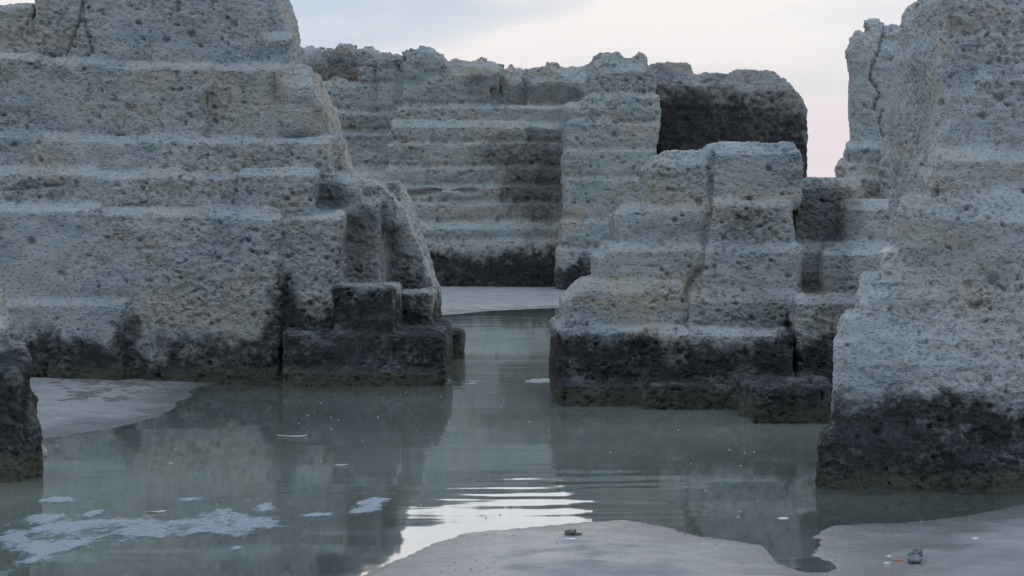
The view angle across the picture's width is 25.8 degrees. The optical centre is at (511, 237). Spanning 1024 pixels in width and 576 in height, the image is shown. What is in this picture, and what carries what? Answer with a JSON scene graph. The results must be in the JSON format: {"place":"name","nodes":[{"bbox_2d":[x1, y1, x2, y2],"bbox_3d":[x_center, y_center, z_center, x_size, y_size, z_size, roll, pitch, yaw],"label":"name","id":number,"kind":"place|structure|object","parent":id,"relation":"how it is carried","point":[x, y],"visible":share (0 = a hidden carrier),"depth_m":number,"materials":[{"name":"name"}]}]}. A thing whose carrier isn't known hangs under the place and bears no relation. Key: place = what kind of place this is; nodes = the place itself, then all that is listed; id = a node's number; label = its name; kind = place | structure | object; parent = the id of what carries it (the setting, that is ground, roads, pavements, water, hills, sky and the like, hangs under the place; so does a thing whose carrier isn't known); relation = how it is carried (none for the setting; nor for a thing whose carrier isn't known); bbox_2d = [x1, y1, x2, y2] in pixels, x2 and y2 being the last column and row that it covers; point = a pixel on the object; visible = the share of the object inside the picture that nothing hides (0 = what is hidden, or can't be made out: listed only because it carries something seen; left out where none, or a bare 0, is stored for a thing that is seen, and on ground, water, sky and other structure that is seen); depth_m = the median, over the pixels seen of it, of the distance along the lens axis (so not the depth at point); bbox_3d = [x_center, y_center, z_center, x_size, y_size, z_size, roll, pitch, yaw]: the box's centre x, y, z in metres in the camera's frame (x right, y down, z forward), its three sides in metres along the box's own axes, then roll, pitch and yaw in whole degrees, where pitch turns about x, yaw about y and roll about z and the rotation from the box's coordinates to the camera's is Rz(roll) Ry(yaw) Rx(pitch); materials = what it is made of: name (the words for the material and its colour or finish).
{"place":"outdoors","nodes":[
{"label":"outdoors","id":0,"kind":"place"},
{"bbox_2d":[42,445,47,456],"bbox_3d":[-2.699,1.218,12.775,0.105,0.084,0.083,0,0,-23],"label":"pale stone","id":1,"kind":"object","parent":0,"point":[44,451],"visible":0.36,"depth_m":12.76,"materials":[{"name":"beige stone"}]},
{"bbox_2d":[0,0,916,177],"label":"sky","id":2,"kind":"structure","parent":0,"point":[805,42],"materials":[{"name":"white"}]},
{"bbox_2d":[0,286,1023,575],"bbox_3d":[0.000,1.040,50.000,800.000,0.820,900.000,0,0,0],"label":"ground","id":3,"kind":"structure","parent":0,"point":[718,536],"depth_m":9.55,"materials":[{"name":"grey sand"}]},
{"bbox_2d":[0,283,43,494],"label":"dark rock","id":4,"kind":"object","parent":3,"relation":"on","point":[21,453],"visible":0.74,"depth_m":11.63,"materials":[{"name":"stone"}]},
{"bbox_2d":[49,379,168,401],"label":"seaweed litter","id":5,"kind":"object","parent":3,"relation":"on","point":[79,395],"visible":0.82,"depth_m":17.80,"materials":[{"name":"plant"}]},
{"bbox_2d":[0,0,465,385],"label":"quarry wall","id":6,"kind":"structure","parent":3,"relation":"on","point":[187,194],"depth_m":19.46,"materials":[{"name":"stone"}]},
{"bbox_2d":[305,43,588,286],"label":"quarry wall","id":7,"kind":"structure","parent":3,"relation":"on","point":[467,154],"depth_m":56.47,"materials":[{"name":"stone"}]},
{"bbox_2d":[564,529,582,535],"bbox_3d":[0.255,1.228,9.306,0.078,0.029,0.056,0,0,0],"label":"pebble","id":8,"kind":"object","parent":3,"relation":"on","point":[569,532],"visible":1,"depth_m":9.29,"materials":[{"name":"grey stone"}]},
{"bbox_2d":[554,51,661,289],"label":"rock pillar","id":9,"kind":"object","parent":3,"relation":"on","point":[610,124],"visible":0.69,"depth_m":53.11,"materials":[{"name":"stone"}]},
{"bbox_2d":[386,517,1019,575],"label":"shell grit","id":10,"kind":"object","parent":3,"relation":"on","point":[701,549],"visible":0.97,"depth_m":8.73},
{"bbox_2d":[548,141,889,423],"bbox_3d":[1.720,0.411,17.086,2.837,2.388,4.159,0,0,0],"label":"stepped rock","id":11,"kind":"object","parent":3,"relation":"on","point":[725,274],"visible":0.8,"depth_m":17.00,"materials":[{"name":"stone"}]},
{"bbox_2d":[648,61,807,177],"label":"stained rock","id":12,"kind":"object","parent":3,"relation":"on","point":[701,111],"visible":0.34,"depth_m":54.66,"materials":[{"name":"stone"}]},
{"bbox_2d":[834,18,899,198],"bbox_3d":[3.186,-0.186,20.028,0.734,3.576,1.762,0,0,0],"label":"rock stack","id":13,"kind":"object","parent":3,"relation":"on","point":[869,58],"visible":0.26,"depth_m":19.85,"materials":[{"name":"stone"}]},
{"bbox_2d":[907,554,921,563],"bbox_3d":[1.529,1.224,8.511,0.058,0.038,0.059,0,0,0],"label":"pebble","id":14,"kind":"object","parent":3,"relation":"on","point":[914,559],"visible":1,"depth_m":8.49,"materials":[{"name":"grey stone"}]},
{"bbox_2d":[908,547,922,556],"bbox_3d":[1.556,1.219,8.638,0.059,0.048,0.048,0,0,0],"label":"pebble","id":15,"kind":"object","parent":3,"relation":"on","point":[916,551],"visible":0.68,"depth_m":8.63,"materials":[{"name":"grey stone"}]},
{"bbox_2d":[815,0,1023,489],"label":"tall rock","id":16,"kind":"object","parent":3,"relation":"on","point":[928,369],"visible":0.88,"depth_m":11.34,"materials":[{"name":"stone"}]},
{"bbox_2d":[877,245,898,258],"bbox_3d":[1.960,0.074,11.508,0.158,0.076,0.132,0,0,0],"label":"pale stone","id":17,"kind":"object","parent":16,"relation":"on","point":[889,252],"visible":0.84,"depth_m":11.47,"materials":[{"name":"grey stone"}]},
{"bbox_2d":[0,308,1023,508],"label":"water","id":18,"kind":"structure","parent":0,"point":[456,431],"depth_m":13.32,"materials":[{"name":"liquid"}]},
{"bbox_2d":[41,497,72,501],"bbox_3d":[-2.155,1.248,10.645,0.200,0.012,0.294,0,0,0],"label":"foam patch","id":19,"kind":"object","parent":18,"relation":"on","point":[57,499],"visible":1,"depth_m":10.62,"materials":[{"name":"white liquid"}]},
{"bbox_2d":[77,510,102,516],"bbox_3d":[-1.889,1.248,10.111,0.115,0.012,0.306,0,0,9],"label":"foam patch","id":20,"kind":"object","parent":18,"relation":"on","point":[91,511],"visible":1,"depth_m":10.12,"materials":[{"name":"white liquid"}]},
{"bbox_2d":[0,509,271,562],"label":"sea foam","id":21,"kind":"object","parent":18,"relation":"on","point":[134,531],"visible":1,"depth_m":9.57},
{"bbox_2d":[145,510,165,512],"bbox_3d":[-1.621,1.244,10.174,0.100,0.008,0.042,0,0,-17],"label":"dry leaf","id":22,"kind":"object","parent":18,"relation":"on","point":[156,511],"visible":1,"depth_m":10.17,"materials":[{"name":"beige plant"}]},
{"bbox_2d":[258,504,270,510],"bbox_3d":[-1.137,1.248,10.359,0.130,0.012,0.417,0,0,0],"label":"foam patch","id":23,"kind":"object","parent":18,"relation":"on","point":[264,507],"visible":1,"depth_m":10.32,"materials":[{"name":"white liquid"}]},
{"bbox_2d":[277,435,306,436],"bbox_3d":[-1.377,1.243,14.037,0.190,0.011,0.080,0,0,-6],"label":"dry leaf","id":24,"kind":"object","parent":18,"relation":"on","point":[292,436],"visible":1,"depth_m":14.02,"materials":[{"name":"beige plant"}]},
{"bbox_2d":[304,513,326,515],"bbox_3d":[-0.882,1.248,10.067,0.158,0.012,0.186,0,0,0],"label":"foam patch","id":25,"kind":"object","parent":18,"relation":"on","point":[315,514],"visible":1,"depth_m":10.05,"materials":[{"name":"white liquid"}]},
{"bbox_2d":[350,497,387,512],"bbox_3d":[-0.656,1.248,10.413,0.190,0.012,0.671,0,0,0],"label":"foam patch","id":26,"kind":"object","parent":18,"relation":"on","point":[370,503],"visible":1,"depth_m":10.43,"materials":[{"name":"white liquid"}]},
{"bbox_2d":[55,394,773,524],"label":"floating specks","id":27,"kind":"object","parent":18,"relation":"on","point":[473,480],"visible":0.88,"depth_m":12.31,"materials":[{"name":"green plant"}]},
{"bbox_2d":[527,378,548,382],"bbox_3d":[0.255,1.248,19.465,0.326,0.012,0.718,0,0,0],"label":"foam patch","id":28,"kind":"object","parent":18,"relation":"on","point":[537,381],"visible":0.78,"depth_m":19.44,"materials":[{"name":"white liquid"}]}
]}

